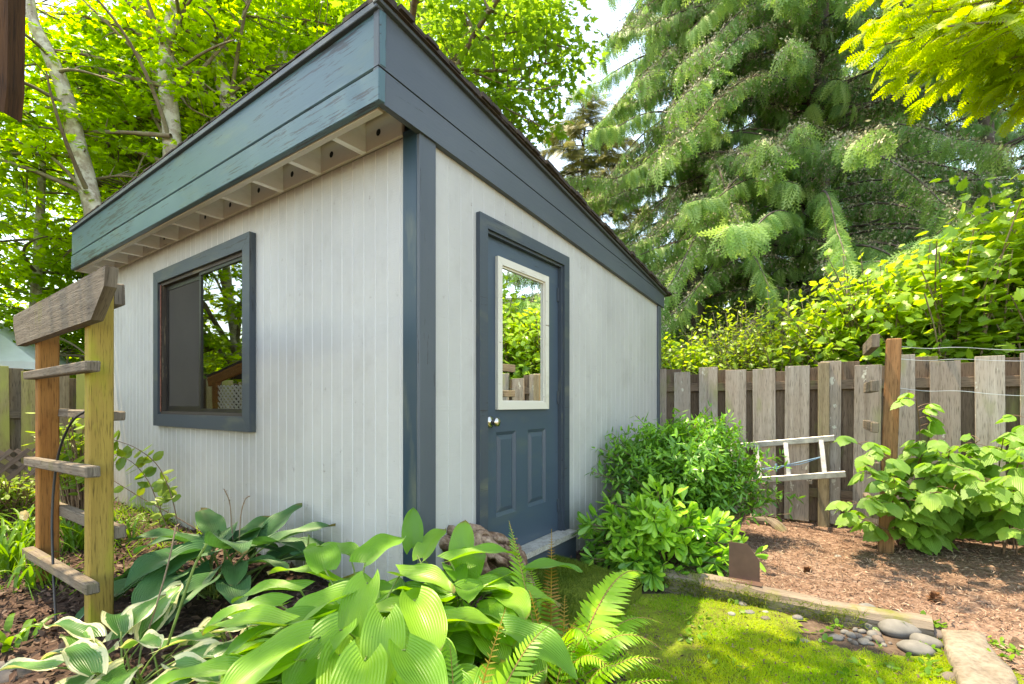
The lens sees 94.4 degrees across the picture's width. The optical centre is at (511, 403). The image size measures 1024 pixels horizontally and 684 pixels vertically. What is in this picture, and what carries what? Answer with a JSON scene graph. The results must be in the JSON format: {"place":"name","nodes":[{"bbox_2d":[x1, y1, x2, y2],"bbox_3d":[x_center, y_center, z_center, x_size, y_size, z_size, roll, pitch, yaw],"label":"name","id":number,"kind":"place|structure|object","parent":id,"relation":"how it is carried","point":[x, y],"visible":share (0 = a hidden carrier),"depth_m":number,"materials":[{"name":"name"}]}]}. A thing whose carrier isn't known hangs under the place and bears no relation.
{"place":"outdoors","nodes":[
{"label":"outdoors","id":0,"kind":"place"},
{"bbox_2d":[0,0,25,122],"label":"eave timber","id":1,"kind":"object","parent":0,"point":[12,51],"visible":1,"depth_m":1.26,"materials":[{"name":"brown wood"}]},
{"bbox_2d":[0,497,628,683],"bbox_3d":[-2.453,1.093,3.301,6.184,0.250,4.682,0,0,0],"label":"bark mulch","id":2,"kind":"object","parent":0,"point":[43,634],"visible":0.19,"depth_m":2.46,"materials":[{"name":"brown wood"}]},
{"bbox_2d":[0,659,32,682],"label":"rock","id":3,"kind":"object","parent":2,"relation":"on","point":[5,674],"visible":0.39,"depth_m":1.82,"materials":[{"name":"grey stone"}]},
{"bbox_2d":[19,510,34,527],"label":"rose","id":4,"kind":"object","parent":2,"relation":"on","point":[24,515],"visible":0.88,"depth_m":2.89,"materials":[{"name":"yellow plant"}]},
{"bbox_2d":[0,467,64,531],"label":"plant","id":5,"kind":"object","parent":2,"relation":"on","point":[21,499],"visible":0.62,"depth_m":3.96,"materials":[{"name":"green plant"}]},
{"bbox_2d":[0,612,66,652],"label":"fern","id":6,"kind":"object","parent":2,"relation":"on","point":[22,635],"visible":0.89,"depth_m":2.15,"materials":[{"name":"green plant"}]},
{"bbox_2d":[2,544,69,592],"bbox_3d":[-2.689,0.957,2.719,0.435,0.235,0.318,0,0,20],"label":"daylily","id":7,"kind":"object","parent":2,"relation":"on","point":[30,575],"visible":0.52,"depth_m":2.68,"materials":[{"name":"green plant"}]},
{"bbox_2d":[0,507,82,577],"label":"daylily","id":8,"kind":"object","parent":2,"relation":"on","point":[8,561],"visible":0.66,"depth_m":2.99,"materials":[{"name":"green plant"}]},
{"bbox_2d":[0,445,82,500],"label":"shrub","id":9,"kind":"object","parent":2,"relation":"on","point":[11,462],"visible":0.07,"depth_m":4.91,"materials":[{"name":"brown plant"}]},
{"bbox_2d":[0,504,83,548],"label":"daylily","id":10,"kind":"object","parent":2,"relation":"on","point":[28,527],"visible":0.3,"depth_m":3.44,"materials":[{"name":"green plant"}]},
{"bbox_2d":[32,517,83,554],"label":"daylily","id":11,"kind":"object","parent":2,"relation":"on","point":[70,539],"visible":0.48,"depth_m":3.45,"materials":[{"name":"green plant"}]},
{"bbox_2d":[22,412,115,544],"bbox_3d":[-3.332,0.570,3.618,0.533,1.062,0.568,0,0,0],"label":"plant","id":12,"kind":"object","parent":2,"relation":"on","point":[71,497],"visible":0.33,"depth_m":3.56,"materials":[{"name":"green plant"}]},
{"bbox_2d":[13,265,125,631],"bbox_3d":[-2.331,0.350,2.507,1.875,1.900,0.194,0,0,36],"label":"arbor","id":13,"kind":"object","parent":2,"relation":"on","point":[91,302],"visible":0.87,"depth_m":2.23,"materials":[{"name":"brown wood"}]},
{"bbox_2d":[50,410,84,622],"bbox_3d":[-2.276,0.560,2.385,0.255,1.060,0.124,0,0,26],"label":"cable","id":14,"kind":"object","parent":13,"relation":"hanging from","point":[52,512],"visible":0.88,"depth_m":2.42,"materials":[{"name":"black rubber"}]},
{"bbox_2d":[0,490,227,600],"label":"bed weeds","id":15,"kind":"object","parent":2,"relation":"on","point":[126,510],"visible":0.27,"depth_m":3.75,"materials":[{"name":"green plant"}]},
{"bbox_2d":[34,430,200,542],"bbox_3d":[-2.491,0.497,2.987,0.850,0.793,0.363,0,0,-23],"label":"snowberry","id":16,"kind":"object","parent":2,"relation":"on","point":[163,489],"visible":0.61,"depth_m":2.99,"materials":[{"name":"green plant"}]},
{"bbox_2d":[0,524,242,683],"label":"hosta","id":17,"kind":"object","parent":2,"relation":"on","point":[84,655],"visible":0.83,"depth_m":1.71,"materials":[{"name":"green plant"}]},
{"bbox_2d":[114,512,158,541],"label":"daylily","id":18,"kind":"object","parent":2,"relation":"on","point":[128,530],"visible":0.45,"depth_m":3.72,"materials":[{"name":"green plant"}]},
{"bbox_2d":[145,596,259,683],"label":"hosta","id":19,"kind":"object","parent":2,"relation":"on","point":[190,659],"visible":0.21,"depth_m":1.68,"materials":[{"name":"green plant"}]},
{"bbox_2d":[75,489,335,625],"bbox_3d":[-1.578,0.796,2.572,1.183,0.618,1.018,0,0,-40],"label":"hosta","id":20,"kind":"object","parent":2,"relation":"on","point":[143,575],"visible":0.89,"depth_m":2.50,"materials":[{"name":"green plant"}]},
{"bbox_2d":[152,533,534,683],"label":"hosta","id":21,"kind":"object","parent":2,"relation":"on","point":[359,627],"visible":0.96,"depth_m":1.44,"materials":[{"name":"green plant"}]},
{"bbox_2d":[439,523,535,600],"bbox_3d":[-0.191,0.901,2.626,0.623,0.542,0.276,0,0,-12],"label":"driftwood","id":22,"kind":"object","parent":2,"relation":"on","point":[482,535],"visible":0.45,"depth_m":2.59,"materials":[{"name":"grey wood"}]},
{"bbox_2d":[401,507,582,683],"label":"hosta","id":23,"kind":"object","parent":2,"relation":"on","point":[464,556],"visible":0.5,"depth_m":1.86,"materials":[{"name":"green plant"}]},
{"bbox_2d":[473,659,510,683],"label":"fern","id":24,"kind":"object","parent":2,"relation":"on","point":[496,666],"visible":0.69,"depth_m":1.54,"materials":[{"name":"green plant"}]},
{"bbox_2d":[441,608,551,683],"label":"sword fern","id":25,"kind":"object","parent":2,"relation":"on","point":[500,678],"visible":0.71,"depth_m":1.40,"materials":[{"name":"green plant"}]},
{"bbox_2d":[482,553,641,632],"bbox_3d":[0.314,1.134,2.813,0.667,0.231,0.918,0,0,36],"label":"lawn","id":26,"kind":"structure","parent":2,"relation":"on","point":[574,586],"depth_m":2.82,"materials":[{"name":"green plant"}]},
{"bbox_2d":[508,521,669,683],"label":"sword fern","id":27,"kind":"object","parent":2,"relation":"on","point":[604,636],"visible":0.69,"depth_m":1.81,"materials":[{"name":"green plant"}]},
{"bbox_2d":[546,642,672,683],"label":"sword fern","id":28,"kind":"object","parent":2,"relation":"on","point":[595,678],"visible":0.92,"depth_m":1.62,"materials":[{"name":"green plant"}]},
{"bbox_2d":[0,0,1023,339],"label":"sky","id":29,"kind":"structure","parent":0,"point":[600,9],"materials":[{"name":"white"}]},
{"bbox_2d":[119,503,1022,671],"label":"ground","id":30,"kind":"structure","parent":0,"point":[810,625],"depth_m":2.41,"materials":[{"name":"brown soil"}]},
{"bbox_2d":[0,323,71,369],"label":"canopy tent","id":31,"kind":"object","parent":30,"relation":"on","point":[12,355],"visible":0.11,"depth_m":7.64,"materials":[{"name":"white fabric"}]},
{"bbox_2d":[0,90,76,345],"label":"maple tree","id":32,"kind":"object","parent":30,"relation":"on","point":[5,191],"visible":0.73,"depth_m":8.14,"materials":[{"name":"green plant"}]},
{"bbox_2d":[0,366,84,490],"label":"board fence","id":33,"kind":"object","parent":30,"relation":"on","point":[17,401],"visible":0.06,"depth_m":5.42,"materials":[{"name":"brown wood"}]},
{"bbox_2d":[0,158,123,378],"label":"maple tree","id":34,"kind":"object","parent":30,"relation":"on","point":[72,341],"visible":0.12,"depth_m":9.06,"materials":[{"name":"green plant"}]},
{"bbox_2d":[0,0,219,294],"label":"maple tree","id":35,"kind":"object","parent":30,"relation":"on","point":[44,49],"visible":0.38,"depth_m":8.47,"materials":[{"name":"green plant"}]},
{"bbox_2d":[27,0,200,228],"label":"maple tree","id":36,"kind":"object","parent":30,"relation":"on","point":[135,129],"depth_m":11.26,"materials":[{"name":"green plant"}]},
{"bbox_2d":[24,0,315,195],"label":"maple tree","id":37,"kind":"object","parent":30,"relation":"on","point":[167,28],"visible":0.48,"depth_m":8.55,"materials":[{"name":"green plant"}]},
{"bbox_2d":[143,0,362,126],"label":"maple tree","id":38,"kind":"object","parent":30,"relation":"on","point":[318,30],"visible":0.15,"depth_m":9.34,"materials":[{"name":"green plant"}]},
{"bbox_2d":[244,0,450,79],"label":"maple tree","id":39,"kind":"object","parent":30,"relation":"on","point":[305,31],"depth_m":10.83,"materials":[{"name":"green plant"}]},
{"bbox_2d":[69,0,671,583],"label":"garden shed","id":40,"kind":"structure","parent":30,"relation":"on","point":[383,270],"depth_m":3.04,"materials":[{"name":"white paint"}]},
{"bbox_2d":[153,231,255,431],"bbox_3d":[-2.567,-0.508,3.906,1.830,1.417,0.086,0,0,36],"label":"window","id":41,"kind":"structure","parent":40,"relation":"in","point":[204,303],"depth_m":3.81,"materials":[{"name":"wood"}]},
{"bbox_2d":[488,236,558,545],"bbox_3d":[0.108,-0.038,3.200,0.105,1.966,0.903,0,0,36],"label":"door","id":42,"kind":"structure","parent":40,"relation":"in","point":[523,290],"depth_m":3.17,"materials":[{"name":"wood"}]},
{"bbox_2d":[330,0,608,147],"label":"maple tree","id":43,"kind":"object","parent":30,"relation":"on","point":[528,29],"visible":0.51,"depth_m":7.24,"materials":[{"name":"green plant"}]},
{"bbox_2d":[539,91,665,250],"bbox_3d":[1.982,-3.597,13.066,5.836,9.609,5.181,0,0,0],"label":"fir tree","id":44,"kind":"object","parent":30,"relation":"on","point":[575,156],"visible":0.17,"depth_m":12.37,"materials":[{"name":"green plant"}]},
{"bbox_2d":[572,474,768,591],"bbox_3d":[1.083,0.882,3.404,1.314,0.736,0.901,0,0,0],"label":"bush","id":45,"kind":"object","parent":30,"relation":"on","point":[641,536],"visible":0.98,"depth_m":3.18,"materials":[{"name":"green plant"}]},
{"bbox_2d":[661,327,737,373],"bbox_3d":[2.181,0.124,5.886,1.402,2.156,1.148,0,0,0],"label":"shrub","id":46,"kind":"object","parent":30,"relation":"on","point":[691,362],"visible":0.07,"depth_m":5.75,"materials":[{"name":"green plant"}]},
{"bbox_2d":[572,0,875,367],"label":"cedar tree","id":47,"kind":"object","parent":30,"relation":"on","point":[721,171],"visible":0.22,"depth_m":8.73,"materials":[{"name":"green plant"}]},
{"bbox_2d":[679,285,805,371],"bbox_3d":[2.878,-0.099,5.857,1.720,2.604,1.356,0,0,0],"label":"shrub","id":48,"kind":"object","parent":30,"relation":"on","point":[725,350],"visible":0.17,"depth_m":5.71,"materials":[{"name":"green plant"}]},
{"bbox_2d":[710,283,865,371],"bbox_3d":[3.229,-0.107,5.489,1.912,2.622,1.457,0,0,0],"label":"shrub","id":49,"kind":"object","parent":30,"relation":"on","point":[773,343],"visible":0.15,"depth_m":5.34,"materials":[{"name":"green plant"}]},
{"bbox_2d":[563,0,1023,369],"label":"cedar tree","id":50,"kind":"object","parent":30,"relation":"on","point":[862,150],"visible":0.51,"depth_m":7.50,"materials":[{"name":"green plant"}]},
{"bbox_2d":[662,565,933,636],"bbox_3d":[1.544,1.136,2.738,1.351,0.175,0.170,0,0,32],"label":"edging log","id":51,"kind":"object","parent":30,"relation":"on","point":[848,615],"visible":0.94,"depth_m":2.70,"materials":[{"name":"brown wood"}]},
{"bbox_2d":[727,542,762,586],"bbox_3d":[1.409,0.968,2.872,0.190,0.225,0.075,0,0,30],"label":"metal plate","id":52,"kind":"object","parent":51,"relation":"on","point":[744,563],"visible":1,"depth_m":2.90,"materials":[{"name":"brown metal"}]},
{"bbox_2d":[828,634,843,640],"bbox_3d":[1.640,1.182,2.401,0.067,0.032,0.052,0,0,0],"label":"stone","id":53,"kind":"object","parent":30,"relation":"on","point":[836,637],"visible":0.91,"depth_m":2.39,"materials":[{"name":"grey stone"}]},
{"bbox_2d":[660,353,1023,541],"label":"board fence","id":54,"kind":"object","parent":30,"relation":"on","point":[825,398],"visible":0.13,"depth_m":4.38,"materials":[{"name":"grey wood"}]},
{"bbox_2d":[730,435,846,482],"bbox_3d":[2.543,0.550,4.534,1.075,0.532,0.178,0,0,36],"label":"ladder","id":55,"kind":"object","parent":54,"relation":"attached to","point":[823,474],"visible":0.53,"depth_m":4.42,"materials":[{"name":"metal"}]},
{"bbox_2d":[761,457,819,470],"bbox_3d":[2.604,0.561,4.445,0.518,0.172,0.041,0,0,32],"label":"rope","id":56,"kind":"object","parent":55,"relation":"attached to","point":[791,463],"visible":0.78,"depth_m":4.43,"materials":[{"name":"teal fabric"}]},
{"bbox_2d":[840,629,848,634],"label":"stone","id":57,"kind":"object","parent":30,"relation":"on","point":[843,631],"visible":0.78,"depth_m":2.46,"materials":[{"name":"grey stone"}]},
{"bbox_2d":[845,632,855,638],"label":"stone","id":58,"kind":"object","parent":30,"relation":"on","point":[850,635],"visible":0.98,"depth_m":2.41,"materials":[{"name":"grey stone"}]},
{"bbox_2d":[850,640,858,645],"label":"stone","id":59,"kind":"object","parent":30,"relation":"on","point":[854,642],"visible":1,"depth_m":2.32,"materials":[{"name":"grey stone"}]},
{"bbox_2d":[854,632,862,638],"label":"stone","id":60,"kind":"object","parent":30,"relation":"on","point":[858,635],"visible":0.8,"depth_m":2.40,"materials":[{"name":"grey stone"}]},
{"bbox_2d":[766,244,953,368],"bbox_3d":[3.772,-0.209,4.942,1.975,2.826,1.732,0,0,-36],"label":"vine maple","id":61,"kind":"object","parent":30,"relation":"on","point":[844,306],"visible":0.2,"depth_m":4.86,"materials":[{"name":"green plant"}]},
{"bbox_2d":[857,629,866,633],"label":"stone","id":62,"kind":"object","parent":30,"relation":"on","point":[861,631],"visible":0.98,"depth_m":2.46,"materials":[{"name":"grey stone"}]},
{"bbox_2d":[858,637,869,644],"bbox_3d":[1.738,1.172,2.341,0.064,0.031,0.061,0,0,0],"label":"stone","id":63,"kind":"object","parent":30,"relation":"on","point":[863,641],"visible":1,"depth_m":2.33,"materials":[{"name":"grey stone"}]},
{"bbox_2d":[862,623,872,629],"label":"stone","id":64,"kind":"object","parent":30,"relation":"on","point":[870,626],"visible":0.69,"depth_m":2.49,"materials":[{"name":"grey stone"}]},
{"bbox_2d":[867,630,877,636],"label":"stone","id":65,"kind":"object","parent":30,"relation":"on","point":[870,633],"visible":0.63,"depth_m":2.41,"materials":[{"name":"grey stone"}]},
{"bbox_2d":[872,635,884,643],"bbox_3d":[1.819,1.172,2.355,0.042,0.044,0.058,0,0,0],"label":"stone","id":66,"kind":"object","parent":30,"relation":"on","point":[879,639],"visible":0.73,"depth_m":2.34,"materials":[{"name":"grey stone"}]},
{"bbox_2d":[756,0,1023,357],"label":"cedar tree","id":67,"kind":"object","parent":30,"relation":"on","point":[1011,135],"visible":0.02,"depth_m":10.31,"materials":[{"name":"green plant"}]},
{"bbox_2d":[878,619,921,638],"bbox_3d":[1.995,1.158,2.443,0.194,0.098,0.144,0,0,0],"label":"stone","id":68,"kind":"object","parent":30,"relation":"on","point":[896,628],"visible":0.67,"depth_m":2.40,"materials":[{"name":"grey stone"}]},
{"bbox_2d":[791,173,1023,366],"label":"vine maple","id":69,"kind":"object","parent":30,"relation":"on","point":[953,299],"visible":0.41,"depth_m":4.25,"materials":[{"name":"green plant"}]},
{"bbox_2d":[896,640,935,655],"bbox_3d":[1.931,1.167,2.264,0.139,0.063,0.113,0,0,0],"label":"stone","id":70,"kind":"object","parent":30,"relation":"on","point":[916,648],"visible":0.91,"depth_m":2.24,"materials":[{"name":"grey stone"}]},
{"bbox_2d":[909,633,943,648],"bbox_3d":[2.028,1.167,2.319,0.126,0.071,0.095,0,0,31],"label":"stone","id":71,"kind":"object","parent":30,"relation":"on","point":[928,640],"visible":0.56,"depth_m":2.30,"materials":[{"name":"grey stone"}]},
{"bbox_2d":[839,0,1023,137],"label":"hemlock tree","id":72,"kind":"object","parent":30,"relation":"on","point":[984,59],"visible":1,"depth_m":4.66,"materials":[{"name":"green plant"}]},
{"bbox_2d":[843,0,1023,274],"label":"cedar tree","id":73,"kind":"object","parent":30,"relation":"on","point":[986,130],"visible":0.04,"depth_m":9.05,"materials":[{"name":"green plant"}]},
{"bbox_2d":[934,628,942,639],"bbox_3d":[2.130,1.161,2.389,0.113,0.058,0.077,0,0,39],"label":"stone","id":74,"kind":"object","parent":30,"relation":"on","point":[938,633],"visible":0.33,"depth_m":2.36,"materials":[{"name":"grey stone"}]},
{"bbox_2d":[915,174,1023,360],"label":"vine maple","id":75,"kind":"object","parent":30,"relation":"on","point":[982,200],"visible":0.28,"depth_m":4.26,"materials":[{"name":"green plant"}]},
{"bbox_2d":[941,629,1018,683],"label":"stone slab","id":76,"kind":"structure","parent":30,"relation":"on","point":[971,657],"depth_m":2.08,"materials":[{"name":"beige stone"}]},
{"bbox_2d":[995,414,1023,545],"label":"raspberry cane","id":77,"kind":"object","parent":30,"relation":"on","point":[1004,533],"visible":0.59,"depth_m":3.24,"materials":[{"name":"green plant"}]},
{"bbox_2d":[1001,229,1023,352],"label":"vine maple","id":78,"kind":"object","parent":30,"relation":"on","point":[1018,295],"visible":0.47,"depth_m":3.85,"materials":[{"name":"green plant"}]},
{"bbox_2d":[609,592,1023,683],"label":"lawn","id":79,"kind":"structure","parent":0,"point":[674,634],"depth_m":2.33,"materials":[{"name":"green plant"}]},
{"bbox_2d":[738,600,746,605],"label":"stone","id":80,"kind":"object","parent":79,"relation":"on","point":[741,603],"visible":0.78,"depth_m":2.79,"materials":[{"name":"grey stone"}]},
{"bbox_2d":[744,610,754,613],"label":"stone","id":81,"kind":"object","parent":79,"relation":"on","point":[749,612],"visible":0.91,"depth_m":2.67,"materials":[{"name":"grey stone"}]},
{"bbox_2d":[760,616,769,619],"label":"stone","id":82,"kind":"object","parent":79,"relation":"on","point":[765,617],"visible":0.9,"depth_m":2.58,"materials":[{"name":"grey stone"}]},
{"bbox_2d":[792,614,802,619],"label":"stone","id":83,"kind":"object","parent":79,"relation":"on","point":[798,617],"visible":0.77,"depth_m":2.60,"materials":[{"name":"grey stone"}]},
{"bbox_2d":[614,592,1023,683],"bbox_3d":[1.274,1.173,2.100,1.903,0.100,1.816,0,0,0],"label":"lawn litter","id":84,"kind":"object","parent":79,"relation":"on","point":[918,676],"visible":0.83,"depth_m":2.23,"materials":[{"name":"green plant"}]},
{"bbox_2d":[678,598,1023,683],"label":"lawn weeds","id":85,"kind":"object","parent":79,"relation":"on","point":[927,669],"visible":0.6,"depth_m":2.22,"materials":[{"name":"green plant"}]},
{"bbox_2d":[940,672,954,681],"bbox_3d":[1.873,1.169,2.025,0.076,0.042,0.056,0,0,0],"label":"stone","id":86,"kind":"object","parent":79,"relation":"on","point":[948,676],"visible":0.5,"depth_m":2.02,"materials":[{"name":"grey stone"}]},
{"bbox_2d":[666,510,1023,680],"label":"wood chip path","id":87,"kind":"structure","parent":0,"point":[972,625],"depth_m":3.08,"materials":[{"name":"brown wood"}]},
{"bbox_2d":[584,401,804,525],"bbox_3d":[1.372,0.557,4.044,1.706,1.196,1.428,0,0,-36],"label":"bush","id":88,"kind":"object","parent":87,"relation":"on","point":[699,462],"visible":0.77,"depth_m":3.80,"materials":[{"name":"green plant"}]},
{"bbox_2d":[750,514,787,531],"bbox_3d":[2.409,1.134,4.427,0.142,0.164,0.384,0,0,-34],"label":"log","id":89,"kind":"object","parent":87,"relation":"on","point":[773,523],"visible":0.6,"depth_m":4.40,"materials":[{"name":"grey wood"}]},
{"bbox_2d":[803,566,812,572],"bbox_3d":[1.976,1.114,3.169,0.065,0.063,0.069,0,0,0],"label":"pine cone","id":90,"kind":"object","parent":87,"relation":"on","point":[806,569],"visible":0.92,"depth_m":3.16,"materials":[{"name":"brown plant"}]},
{"bbox_2d":[702,524,1023,682],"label":"fallen twigs","id":91,"kind":"object","parent":87,"relation":"on","point":[859,562],"visible":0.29,"depth_m":3.13,"materials":[{"name":"brown wood"}]},
{"bbox_2d":[858,603,874,606],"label":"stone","id":92,"kind":"object","parent":87,"relation":"on","point":[867,604],"visible":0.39,"depth_m":2.57,"materials":[{"name":"grey stone"}]},
{"bbox_2d":[825,392,958,554],"bbox_3d":[2.739,0.542,3.393,1.422,1.254,0.580,0,0,-32],"label":"raspberry cane","id":93,"kind":"object","parent":87,"relation":"on","point":[915,528],"visible":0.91,"depth_m":3.38,"materials":[{"name":"green plant"}]},
{"bbox_2d":[926,590,943,604],"bbox_3d":[2.350,1.081,2.631,0.082,0.084,0.082,0,0,0],"label":"pine cone","id":94,"kind":"object","parent":87,"relation":"on","point":[933,595],"visible":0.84,"depth_m":2.62,"materials":[{"name":"brown plant"}]},
{"bbox_2d":[863,334,1023,553],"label":"trellis","id":95,"kind":"object","parent":87,"relation":"on","point":[892,378],"visible":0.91,"depth_m":3.58,"materials":[{"name":"brown wood"}]},
{"bbox_2d":[915,433,998,542],"bbox_3d":[3.151,0.682,3.336,0.523,0.960,1.457,0,0,39],"label":"raspberry cane","id":96,"kind":"object","parent":87,"relation":"on","point":[952,509],"visible":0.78,"depth_m":3.28,"materials":[{"name":"green plant"}]},
{"bbox_2d":[953,432,1023,554],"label":"raspberry cane","id":97,"kind":"object","parent":87,"relation":"on","point":[1002,505],"visible":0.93,"depth_m":3.13,"materials":[{"name":"green plant"}]}
]}

